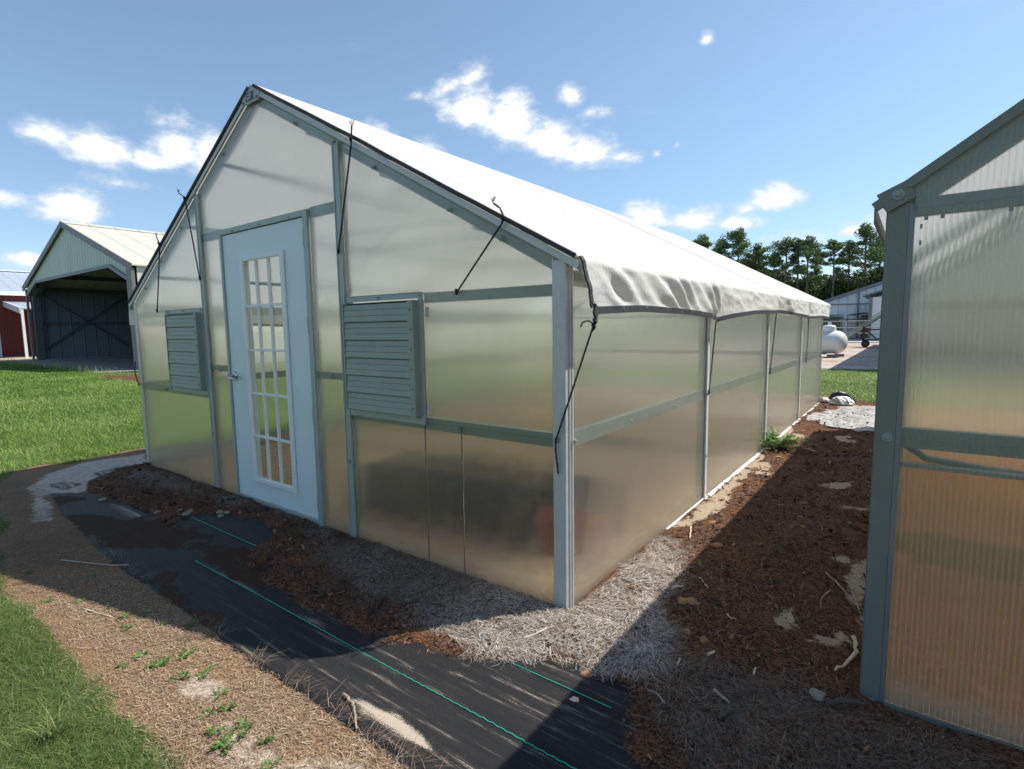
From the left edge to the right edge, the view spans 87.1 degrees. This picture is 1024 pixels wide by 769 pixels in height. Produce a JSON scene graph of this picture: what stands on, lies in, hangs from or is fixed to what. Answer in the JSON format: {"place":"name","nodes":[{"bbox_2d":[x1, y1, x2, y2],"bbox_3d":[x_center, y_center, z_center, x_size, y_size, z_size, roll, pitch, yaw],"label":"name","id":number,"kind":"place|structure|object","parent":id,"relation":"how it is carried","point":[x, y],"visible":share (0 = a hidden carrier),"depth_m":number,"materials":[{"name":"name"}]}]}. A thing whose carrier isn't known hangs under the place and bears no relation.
{"place":"outdoors","nodes":[
{"label":"outdoors","id":0,"kind":"place"},
{"bbox_2d":[0,361,142,428],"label":"lawn","id":1,"kind":"structure","parent":0,"point":[62,376],"depth_m":11.78,"materials":[{"name":"green plant"}]},
{"bbox_2d":[0,412,145,479],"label":"lawn","id":2,"kind":"structure","parent":0,"point":[88,423],"depth_m":6.75,"materials":[{"name":"green plant"}]},
{"bbox_2d":[0,513,195,768],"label":"grass","id":3,"kind":"structure","parent":0,"point":[81,756],"depth_m":1.86,"materials":[{"name":"green plant"}]},
{"bbox_2d":[0,338,878,768],"bbox_3d":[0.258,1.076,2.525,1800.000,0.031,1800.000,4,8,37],"label":"ground","id":4,"kind":"structure","parent":0,"point":[46,474],"depth_m":2.30,"materials":[{"name":"soil"}]},
{"bbox_2d":[2,679,104,750],"bbox_3d":[-1.498,1.122,1.795,0.275,0.108,0.291,-1,6,0],"label":"grass tuft","id":5,"kind":"object","parent":4,"relation":"on","point":[56,734],"visible":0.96,"depth_m":1.79,"materials":[{"name":"green plant"}]},
{"bbox_2d":[0,355,117,360],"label":"gravel bed","id":6,"kind":"object","parent":4,"relation":"on","point":[18,358],"visible":0.05,"depth_m":29.67,"materials":[{"name":"grey gravel"}]},
{"bbox_2d":[0,270,35,357],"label":"barn","id":7,"kind":"structure","parent":6,"relation":"on","point":[14,334],"depth_m":32.69,"materials":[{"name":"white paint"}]},
{"bbox_2d":[0,357,128,375],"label":"seed stalks","id":8,"kind":"object","parent":4,"relation":"on","point":[72,368],"visible":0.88,"depth_m":20.52,"materials":[{"name":"plant"}]},
{"bbox_2d":[9,356,138,372],"bbox_3d":[-13.961,-1.590,29.215,14.329,0.001,18.089,4,8,37],"label":"concrete pad","id":9,"kind":"object","parent":4,"relation":"on","point":[122,363],"visible":0.21,"depth_m":23.92,"materials":[{"name":"grey concrete"}]},
{"bbox_2d":[22,221,164,369],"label":"open shed","id":10,"kind":"structure","parent":9,"relation":"on","point":[81,281],"depth_m":27.52,"materials":[{"name":"metal"}]},
{"bbox_2d":[97,375,139,381],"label":"bare soil","id":11,"kind":"structure","parent":4,"relation":"on","point":[128,378],"depth_m":16.03,"materials":[{"name":"brown soil"}]},
{"bbox_2d":[115,662,128,668],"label":"weed","id":12,"kind":"object","parent":4,"relation":"on","point":[125,664],"visible":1,"depth_m":2.17,"materials":[{"name":"green plant"}]},
{"bbox_2d":[117,612,129,619],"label":"weed","id":13,"kind":"object","parent":4,"relation":"on","point":[125,614],"visible":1,"depth_m":2.55,"materials":[{"name":"green plant"}]},
{"bbox_2d":[121,622,133,630],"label":"weed","id":14,"kind":"object","parent":4,"relation":"on","point":[124,626],"visible":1,"depth_m":2.46,"materials":[{"name":"green plant"}]},
{"bbox_2d":[132,650,150,659],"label":"weed","id":15,"kind":"object","parent":4,"relation":"on","point":[136,655],"visible":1,"depth_m":2.25,"materials":[{"name":"green plant"}]},
{"bbox_2d":[167,670,191,680],"bbox_3d":[-1.283,1.133,2.099,0.088,0.015,0.061,-1,6,-5],"label":"weed","id":16,"kind":"object","parent":4,"relation":"on","point":[182,673],"visible":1,"depth_m":2.10,"materials":[{"name":"green plant"}]},
{"bbox_2d":[178,647,196,658],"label":"weed","id":17,"kind":"object","parent":4,"relation":"on","point":[185,652],"visible":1,"depth_m":2.25,"materials":[{"name":"green plant"}]},
{"bbox_2d":[0,477,407,768],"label":"dry thatch","id":18,"kind":"object","parent":4,"relation":"on","point":[258,702],"visible":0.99,"depth_m":2.06,"materials":[{"name":"brown plant"}]},
{"bbox_2d":[61,559,128,565],"bbox_3d":[-2.435,1.037,3.138,0.491,0.019,0.007,1,6,13],"label":"dry stick","id":19,"kind":"object","parent":18,"relation":"on","point":[91,563],"visible":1,"depth_m":3.15,"materials":[{"name":"brown wood"}]},
{"bbox_2d":[81,607,113,617],"bbox_3d":[-1.991,1.094,2.585,0.239,0.008,0.006,2,7,22],"label":"dry stick","id":20,"kind":"object","parent":18,"relation":"on","point":[96,612],"visible":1,"depth_m":2.59,"materials":[{"name":"brown wood"}]},
{"bbox_2d":[144,654,171,667],"bbox_3d":[-1.431,1.123,2.180,0.097,0.019,0.080,-4,7,-26],"label":"weed","id":21,"kind":"object","parent":18,"relation":"on","point":[164,660],"visible":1,"depth_m":2.18,"materials":[{"name":"green plant"}]},
{"bbox_2d":[213,686,227,698],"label":"weed","id":22,"kind":"object","parent":18,"relation":"on","point":[218,688],"visible":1,"depth_m":2.00,"materials":[{"name":"green plant"}]},
{"bbox_2d":[209,730,236,753],"bbox_3d":[-0.930,1.159,1.746,0.083,0.028,0.081,0,6,12],"label":"weed","id":23,"kind":"object","parent":18,"relation":"on","point":[221,742],"visible":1,"depth_m":1.74,"materials":[{"name":"green plant"}]},
{"bbox_2d":[195,707,215,719],"bbox_3d":[-1.070,1.153,1.886,0.056,0.014,0.066,0,6,10],"label":"weed","id":24,"kind":"object","parent":4,"relation":"on","point":[205,712],"visible":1,"depth_m":1.90,"materials":[{"name":"green plant"}]},
{"bbox_2d":[196,662,215,679],"bbox_3d":[-1.197,1.129,2.120,0.073,0.020,0.081,4,8,37],"label":"weed","id":25,"kind":"object","parent":4,"relation":"on","point":[205,670],"visible":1,"depth_m":2.12,"materials":[{"name":"green plant"}]},
{"bbox_2d":[204,725,227,735],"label":"weed","id":26,"kind":"object","parent":4,"relation":"on","point":[213,731],"visible":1,"depth_m":1.80,"materials":[{"name":"green plant"}]},
{"bbox_2d":[219,700,236,711],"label":"weed","id":27,"kind":"object","parent":4,"relation":"on","point":[222,708],"visible":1,"depth_m":1.92,"materials":[{"name":"green plant"}]},
{"bbox_2d":[226,717,254,737],"bbox_3d":[-0.908,1.154,1.813,0.113,0.024,0.082,4,8,37],"label":"weed","id":28,"kind":"object","parent":4,"relation":"on","point":[242,722],"visible":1,"depth_m":1.82,"materials":[{"name":"green plant"}]},
{"bbox_2d":[255,733,276,744],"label":"weed","id":29,"kind":"object","parent":4,"relation":"on","point":[268,738],"visible":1,"depth_m":1.76,"materials":[{"name":"green plant"}]},
{"bbox_2d":[259,755,283,768],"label":"weed","id":30,"kind":"object","parent":4,"relation":"on","point":[268,763],"visible":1,"depth_m":1.67,"materials":[{"name":"green plant"}]},
{"bbox_2d":[49,466,732,768],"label":"ground cloth","id":31,"kind":"object","parent":4,"relation":"on","point":[484,714],"visible":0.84,"depth_m":2.10,"materials":[{"name":"black fabric"}]},
{"bbox_2d":[92,536,453,768],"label":"frayed stalks","id":32,"kind":"object","parent":31,"relation":"on","point":[218,629],"visible":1,"depth_m":1.86,"materials":[{"name":"brown plant"}]},
{"bbox_2d":[342,692,357,729],"bbox_3d":[-0.560,1.137,1.888,0.029,0.026,0.183,-5,7,-32],"label":"dry stick","id":33,"kind":"object","parent":31,"relation":"on","point":[349,700],"visible":0.99,"depth_m":1.89,"materials":[{"name":"grey wood"}]},
{"bbox_2d":[569,696,578,701],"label":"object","id":34,"kind":"object","parent":31,"relation":"on","point":[574,699],"visible":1,"depth_m":1.90,"materials":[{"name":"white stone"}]},
{"bbox_2d":[580,670,591,677],"bbox_3d":[0.283,1.107,2.057,0.049,0.020,0.041,-3,6,-18],"label":"bark chunk","id":35,"kind":"object","parent":31,"relation":"on","point":[585,673],"visible":1,"depth_m":2.05,"materials":[{"name":"brown wood"}]},
{"bbox_2d":[128,84,822,608],"bbox_3d":[0.691,-0.917,7.076,5.101,3.036,8.294,4,8,37],"label":"greenhouse","id":36,"kind":"object","parent":4,"relation":"on","point":[426,424],"visible":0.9,"depth_m":3.23,"materials":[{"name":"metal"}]},
{"bbox_2d":[155,233,159,312],"bbox_3d":[-3.170,-0.997,4.815,0.234,0.696,0.029,5,8,42],"label":"tie rope","id":37,"kind":"object","parent":36,"relation":"attached to","point":[158,242],"visible":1,"depth_m":4.80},
{"bbox_2d":[177,189,200,279],"bbox_3d":[-2.631,-1.220,4.375,0.268,0.751,0.039,4,8,36],"label":"tie rope","id":38,"kind":"object","parent":36,"relation":"attached to","point":[184,198],"visible":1,"depth_m":4.35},
{"bbox_2d":[222,218,318,520],"bbox_3d":[-1.777,-0.098,3.891,1.095,2.022,0.118,4,8,37],"label":"door","id":39,"kind":"structure","parent":36,"relation":"in","point":[284,240],"depth_m":3.86,"materials":[{"name":"white paint"}]},
{"bbox_2d":[337,120,353,253],"bbox_3d":[-0.976,-1.143,3.145,0.232,0.729,0.026,4,8,40],"label":"tie rope","id":40,"kind":"object","parent":36,"relation":"attached to","point":[350,139],"visible":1,"depth_m":3.14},
{"bbox_2d":[128,83,830,324],"bbox_3d":[0.715,-1.618,7.048,5.244,1.666,8.311,4,8,37],"label":"shade cloth","id":41,"kind":"object","parent":36,"relation":"on","point":[629,265],"visible":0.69,"depth_m":3.82,"materials":[{"name":"white fabric"}]},
{"bbox_2d":[455,196,505,294],"bbox_3d":[-0.161,-0.664,2.592,0.348,0.446,0.026,4,8,41],"label":"tie rope","id":42,"kind":"object","parent":36,"relation":"attached to","point":[487,245],"visible":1,"depth_m":2.56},
{"bbox_2d":[554,318,597,473],"bbox_3d":[0.272,0.063,2.363,0.198,0.702,0.086,1,6,18],"label":"tie rope","id":43,"kind":"object","parent":36,"relation":"attached to","point":[594,322],"visible":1,"depth_m":2.38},
{"bbox_2d":[708,316,723,393],"bbox_3d":[1.530,-0.216,3.996,0.077,0.586,0.121,23,24,75],"label":"tie rope","id":44,"kind":"object","parent":36,"relation":"attached to","point":[709,392],"visible":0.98,"depth_m":4.00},
{"bbox_2d":[769,314,776,373],"bbox_3d":[2.768,-0.445,5.692,0.077,0.674,0.031,-2,6,-14],"label":"tie rope","id":45,"kind":"object","parent":36,"relation":"attached to","point":[772,345],"visible":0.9,"depth_m":5.70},
{"bbox_2d":[805,319,808,362],"bbox_3d":[4.055,-0.610,7.397,0.029,0.636,0.150,2,7,26],"label":"tie rope","id":46,"kind":"object","parent":36,"relation":"hanging from","point":[807,340],"visible":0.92,"depth_m":7.36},
{"bbox_2d":[85,397,1023,768],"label":"mulch","id":47,"kind":"object","parent":4,"relation":"on","point":[703,513],"visible":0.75,"depth_m":2.59,"materials":[{"name":"wood"}]},
{"bbox_2d":[87,398,1023,768],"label":"fallen needles","id":48,"kind":"object","parent":47,"relation":"on","point":[671,622],"visible":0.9,"depth_m":2.46,"materials":[{"name":"brown plant"}]},
{"bbox_2d":[108,467,1023,768],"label":"pine straw","id":49,"kind":"object","parent":47,"relation":"on","point":[768,693],"visible":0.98,"depth_m":2.12,"materials":[{"name":"brown plant"}]},
{"bbox_2d":[522,627,546,639],"bbox_3d":[0.099,1.061,2.294,0.124,0.022,0.021,-4,7,-27],"label":"dry stick","id":50,"kind":"object","parent":49,"relation":"on","point":[545,628],"visible":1,"depth_m":2.28,"materials":[{"name":"brown wood"}]},
{"bbox_2d":[647,689,665,703],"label":"dry stick","id":51,"kind":"object","parent":49,"relation":"on","point":[657,694],"visible":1,"depth_m":1.91,"materials":[{"name":"grey wood"}]},
{"bbox_2d":[708,670,731,682],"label":"dry stick","id":52,"kind":"object","parent":49,"relation":"on","point":[719,676],"visible":1,"depth_m":1.99,"materials":[{"name":"brown wood"}]},
{"bbox_2d":[713,688,729,703],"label":"dry stick","id":53,"kind":"object","parent":49,"relation":"on","point":[718,693],"visible":1,"depth_m":1.90,"materials":[{"name":"grey wood"}]},
{"bbox_2d":[716,708,736,719],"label":"dry stick","id":54,"kind":"object","parent":49,"relation":"on","point":[721,715],"visible":1,"depth_m":1.81,"materials":[{"name":"brown wood"}]},
{"bbox_2d":[808,688,824,701],"bbox_3d":[1.080,1.099,1.909,0.053,0.029,0.065,2,7,23],"label":"stone","id":55,"kind":"object","parent":49,"relation":"on","point":[818,695],"visible":0.98,"depth_m":1.90,"materials":[{"name":"stone"}]},
{"bbox_2d":[677,597,687,604],"bbox_3d":[0.810,1.028,2.556,0.051,0.030,0.065,2,7,21],"label":"bark chunk","id":56,"kind":"object","parent":47,"relation":"on","point":[682,600],"visible":0.99,"depth_m":2.54,"materials":[{"name":"brown wood"}]},
{"bbox_2d":[687,597,699,605],"bbox_3d":[0.852,1.031,2.550,0.060,0.031,0.074,-4,7,-28],"label":"bark chunk","id":57,"kind":"object","parent":47,"relation":"on","point":[692,601],"visible":0.91,"depth_m":2.53,"materials":[{"name":"brown wood"}]},
{"bbox_2d":[700,636,707,642],"bbox_3d":[0.803,1.068,2.252,0.033,0.021,0.044,1,7,20],"label":"bark chunk","id":58,"kind":"object","parent":47,"relation":"on","point":[703,639],"visible":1,"depth_m":2.24,"materials":[{"name":"brown wood"}]},
{"bbox_2d":[710,542,722,547],"bbox_3d":[1.215,0.955,3.198,0.075,0.031,0.058,-2,6,-8],"label":"bark chunk","id":59,"kind":"object","parent":47,"relation":"on","point":[717,545],"visible":0.99,"depth_m":3.18,"materials":[{"name":"brown wood"}]},
{"bbox_2d":[759,426,813,451],"bbox_3d":[2.823,0.557,5.711,0.645,0.224,0.640,4,8,37],"label":"weed","id":60,"kind":"object","parent":47,"relation":"on","point":[774,440],"visible":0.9,"depth_m":5.64,"materials":[{"name":"green plant"}]},
{"bbox_2d":[819,397,828,401],"bbox_3d":[5.168,0.243,8.917,0.133,0.065,0.148,-4,7,-25],"label":"plastic bundle","id":61,"kind":"object","parent":47,"relation":"on","point":[824,399],"visible":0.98,"depth_m":8.87,"materials":[{"name":"white plastic"}]},
{"bbox_2d":[806,407,874,431],"bbox_3d":[4.806,0.434,7.531,1.050,0.061,2.430,4,8,37],"label":"plastic sheet","id":62,"kind":"object","parent":47,"relation":"on","point":[858,421],"visible":0.64,"depth_m":7.32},
{"bbox_2d":[829,396,854,404],"bbox_3d":[5.287,0.248,8.642,0.274,0.129,0.345,-4,7,-29],"label":"plastic bundle","id":63,"kind":"object","parent":47,"relation":"on","point":[840,400],"visible":1,"depth_m":8.56,"materials":[{"name":"white plastic"}]},
{"bbox_2d":[829,391,855,402],"bbox_3d":[5.381,0.217,8.808,0.180,0.209,0.491,-2,6,-7],"label":"drain hose","id":64,"kind":"object","parent":47,"relation":"on","point":[835,394],"visible":0.59,"depth_m":8.80,"materials":[{"name":"black plastic"}]},
{"bbox_2d":[825,572,859,609],"bbox_3d":[1.638,1.014,2.668,0.015,0.023,0.353,0,6,7],"label":"dry stick","id":65,"kind":"object","parent":47,"relation":"on","point":[837,583],"visible":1,"depth_m":2.67,"materials":[{"name":"grey wood"}]},
{"bbox_2d":[834,635,858,670],"bbox_3d":[1.339,1.073,2.137,0.044,0.032,0.323,5,8,42],"label":"dry stick","id":66,"kind":"object","parent":47,"relation":"on","point":[855,652],"visible":1,"depth_m":2.14,"materials":[{"name":"brown wood"}]},
{"bbox_2d":[825,697,869,705],"bbox_3d":[1.153,1.094,1.853,0.137,0.035,0.030,1,6,18],"label":"dry stick","id":67,"kind":"object","parent":47,"relation":"on","point":[836,701],"visible":1,"depth_m":1.85,"materials":[{"name":"brown wood"}]},
{"bbox_2d":[848,581,860,613],"bbox_3d":[1.653,1.024,2.602,0.010,0.020,0.309,2,7,23],"label":"dry stick","id":68,"kind":"object","parent":47,"relation":"on","point":[853,595],"visible":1,"depth_m":2.61,"materials":[{"name":"grey wood"}]},
{"bbox_2d":[692,234,711,248],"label":"pine tree","id":69,"kind":"object","parent":4,"relation":"on","point":[704,242],"visible":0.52,"depth_m":74.18,"materials":[{"name":"green plant"}]},
{"bbox_2d":[711,238,737,258],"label":"pine tree","id":70,"kind":"object","parent":4,"relation":"on","point":[720,243],"visible":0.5,"depth_m":72.91,"materials":[{"name":"green plant"}]},
{"bbox_2d":[720,227,766,267],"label":"pine tree","id":71,"kind":"object","parent":4,"relation":"on","point":[739,245],"visible":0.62,"depth_m":71.85,"materials":[{"name":"green plant"}]},
{"bbox_2d":[738,242,773,271],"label":"pine tree","id":72,"kind":"object","parent":4,"relation":"on","point":[759,250],"visible":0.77,"depth_m":71.18,"materials":[{"name":"green plant"}]},
{"bbox_2d":[749,260,771,272],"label":"broadleaf tree","id":73,"kind":"object","parent":4,"relation":"on","point":[764,268],"visible":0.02,"depth_m":72.48,"materials":[{"name":"green plant"}]},
{"bbox_2d":[758,252,794,287],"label":"pine tree","id":74,"kind":"object","parent":4,"relation":"on","point":[771,260],"visible":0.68,"depth_m":69.45,"materials":[{"name":"green plant"}]},
{"bbox_2d":[761,270,792,282],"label":"broadleaf tree","id":75,"kind":"object","parent":4,"relation":"on","point":[777,273],"visible":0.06,"depth_m":71.22,"materials":[{"name":"green plant"}]},
{"bbox_2d":[770,236,801,283],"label":"pine tree","id":76,"kind":"object","parent":4,"relation":"on","point":[783,248],"visible":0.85,"depth_m":68.60,"materials":[{"name":"green plant"}]},
{"bbox_2d":[786,275,804,291],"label":"broadleaf tree","id":77,"kind":"object","parent":4,"relation":"on","point":[793,282],"visible":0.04,"depth_m":72.01,"materials":[{"name":"green plant"}]},
{"bbox_2d":[790,237,810,288],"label":"pine tree","id":78,"kind":"object","parent":4,"relation":"on","point":[797,243],"visible":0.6,"depth_m":68.54,"materials":[{"name":"green plant"}]},
{"bbox_2d":[791,235,823,293],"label":"pine tree","id":79,"kind":"object","parent":4,"relation":"on","point":[808,247],"visible":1,"depth_m":66.62,"materials":[{"name":"green plant"}]},
{"bbox_2d":[798,275,826,289],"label":"broadleaf tree","id":80,"kind":"object","parent":4,"relation":"on","point":[822,279],"visible":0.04,"depth_m":72.13,"materials":[{"name":"green plant"}]},
{"bbox_2d":[798,247,828,285],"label":"pine tree","id":81,"kind":"object","parent":4,"relation":"on","point":[816,266],"visible":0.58,"depth_m":68.95,"materials":[{"name":"green plant"}]},
{"bbox_2d":[802,281,824,299],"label":"broadleaf tree","id":82,"kind":"object","parent":4,"relation":"on","point":[815,283],"visible":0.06,"depth_m":69.78,"materials":[{"name":"green plant"}]},
{"bbox_2d":[808,280,848,300],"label":"broadleaf tree","id":83,"kind":"object","parent":4,"relation":"on","point":[823,290],"visible":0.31,"depth_m":66.92,"materials":[{"name":"green plant"}]},
{"bbox_2d":[821,274,843,280],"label":"broadleaf tree","id":84,"kind":"object","parent":4,"relation":"on","point":[825,276],"visible":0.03,"depth_m":75.04,"materials":[{"name":"green plant"}]},
{"bbox_2d":[822,238,847,297],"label":"pine tree","id":85,"kind":"object","parent":4,"relation":"on","point":[834,245],"visible":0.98,"depth_m":65.60,"materials":[{"name":"green plant"}]},
{"bbox_2d":[823,278,857,298],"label":"broadleaf tree","id":86,"kind":"object","parent":4,"relation":"on","point":[844,280],"visible":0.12,"depth_m":66.76,"materials":[{"name":"green plant"}]},
{"bbox_2d":[834,246,864,291],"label":"pine tree","id":87,"kind":"object","parent":4,"relation":"on","point":[850,251],"visible":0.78,"depth_m":65.94,"materials":[{"name":"green plant"}]},
{"bbox_2d":[821,343,878,369],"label":"gravel","id":88,"kind":"structure","parent":4,"relation":"on","point":[858,356],"depth_m":19.39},
{"bbox_2d":[827,354,837,357],"bbox_3d":[12.041,-1.067,20.243,0.360,0.115,0.200,4,8,37],"label":"concrete block","id":89,"kind":"object","parent":88,"relation":"on","point":[832,356],"depth_m":20.18,"materials":[{"name":"grey concrete"}]},
{"bbox_2d":[823,320,879,335],"bbox_3d":[20.195,-2.857,29.798,13.000,1.420,0.090,4,8,37],"label":"pipe fence","id":90,"kind":"object","parent":88,"relation":"on","point":[845,327],"visible":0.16,"depth_m":30.60,"materials":[{"name":"grey metal"}]},
{"bbox_2d":[846,311,880,338],"bbox_3d":[19.086,-3.568,28.141,2.760,2.383,0.230,4,8,37],"label":"conveyor","id":91,"kind":"object","parent":88,"relation":"on","point":[865,325],"visible":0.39,"depth_m":28.44,"materials":[{"name":"metal"}]},
{"bbox_2d":[861,326,879,346],"bbox_3d":[19.297,-2.425,27.319,2.637,1.085,0.900,4,8,37],"label":"trailer","id":92,"kind":"object","parent":88,"relation":"on","point":[865,342],"visible":0.48,"depth_m":27.67,"materials":[{"name":"metal"}]},
{"bbox_3d":[10.722,-1.158,21.288,0.350,0.115,0.200,4,8,37],"label":"concrete block","id":93,"kind":"object","parent":88,"relation":"on","visible":0},
{"bbox_2d":[822,325,847,353],"bbox_3d":[11.517,-1.750,20.997,2.690,1.110,0.884,4,8,37],"label":"propane tank","id":94,"kind":"object","parent":93,"relation":"on","point":[834,341],"visible":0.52,"depth_m":20.22,"materials":[{"name":"white metal"}]},
{"bbox_2d":[847,312,867,338],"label":"awning","id":95,"kind":"object","parent":4,"relation":"on","point":[864,317],"visible":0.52,"depth_m":42.75,"materials":[{"name":"metal"}]},
{"bbox_2d":[860,315,867,338],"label":"doorway","id":96,"kind":"structure","parent":95,"relation":"in","point":[864,317],"depth_m":42.81,"materials":[{"name":"metal"}]},
{"bbox_2d":[845,268,869,282],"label":"broadleaf tree","id":97,"kind":"object","parent":4,"relation":"on","point":[855,274],"visible":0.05,"depth_m":71.75,"materials":[{"name":"green plant"}]},
{"bbox_2d":[837,222,884,286],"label":"pine tree","id":98,"kind":"object","parent":4,"relation":"on","point":[874,250],"visible":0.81,"depth_m":63.15,"materials":[{"name":"green plant"}]},
{"bbox_2d":[851,266,882,290],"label":"broadleaf tree","id":99,"kind":"object","parent":4,"relation":"on","point":[876,277],"visible":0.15,"depth_m":63.13,"materials":[{"name":"green plant"}]},
{"bbox_2d":[857,239,883,279],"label":"pine tree","id":100,"kind":"object","parent":4,"relation":"on","point":[867,265],"visible":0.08,"depth_m":65.32,"materials":[{"name":"green plant"}]},
{"bbox_2d":[862,290,881,337],"bbox_3d":[29.366,-5.423,38.496,6.950,4.400,5.900,4,8,37],"label":"annex","id":101,"kind":"object","parent":4,"relation":"on","point":[875,300],"visible":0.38,"depth_m":38.06,"materials":[{"name":"white paint"}]},
{"bbox_2d":[859,99,1023,750],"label":"greenhouse","id":102,"kind":"object","parent":4,"relation":"on","point":[943,630],"visible":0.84,"depth_m":1.69,"materials":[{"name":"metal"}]},
{"bbox_2d":[0,0,1023,281],"label":"sky","id":103,"kind":"structure","parent":0,"point":[774,120],"materials":[{"name":"blue"}]},
{"bbox_2d":[820,368,877,402],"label":"lawn","id":104,"kind":"structure","parent":0,"point":[872,386],"depth_m":11.83,"materials":[{"name":"green plant"}]},
{"bbox_2d":[823,281,882,337],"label":"metal building","id":105,"kind":"structure","parent":0,"point":[851,302],"depth_m":43.82,"materials":[{"name":"grey metal"}]},
{"bbox_2d":[848,339,878,341],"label":"road","id":106,"kind":"structure","parent":0,"point":[855,340],"depth_m":37.67,"materials":[{"name":"concrete"}]},
{"bbox_2d":[823,314,843,331],"bbox_3d":[22.602,-4.141,38.928,2.330,1.760,1.850,4,8,37],"label":"dumpster","id":107,"kind":"object","parent":106,"relation":"on","point":[838,317],"visible":0.28,"depth_m":37.85,"materials":[{"name":"green metal"}]},
{"bbox_2d":[845,323,867,339],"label":"gate","id":108,"kind":"structure","parent":106,"relation":"on","point":[854,326],"depth_m":39.65,"materials":[{"name":"metal"}]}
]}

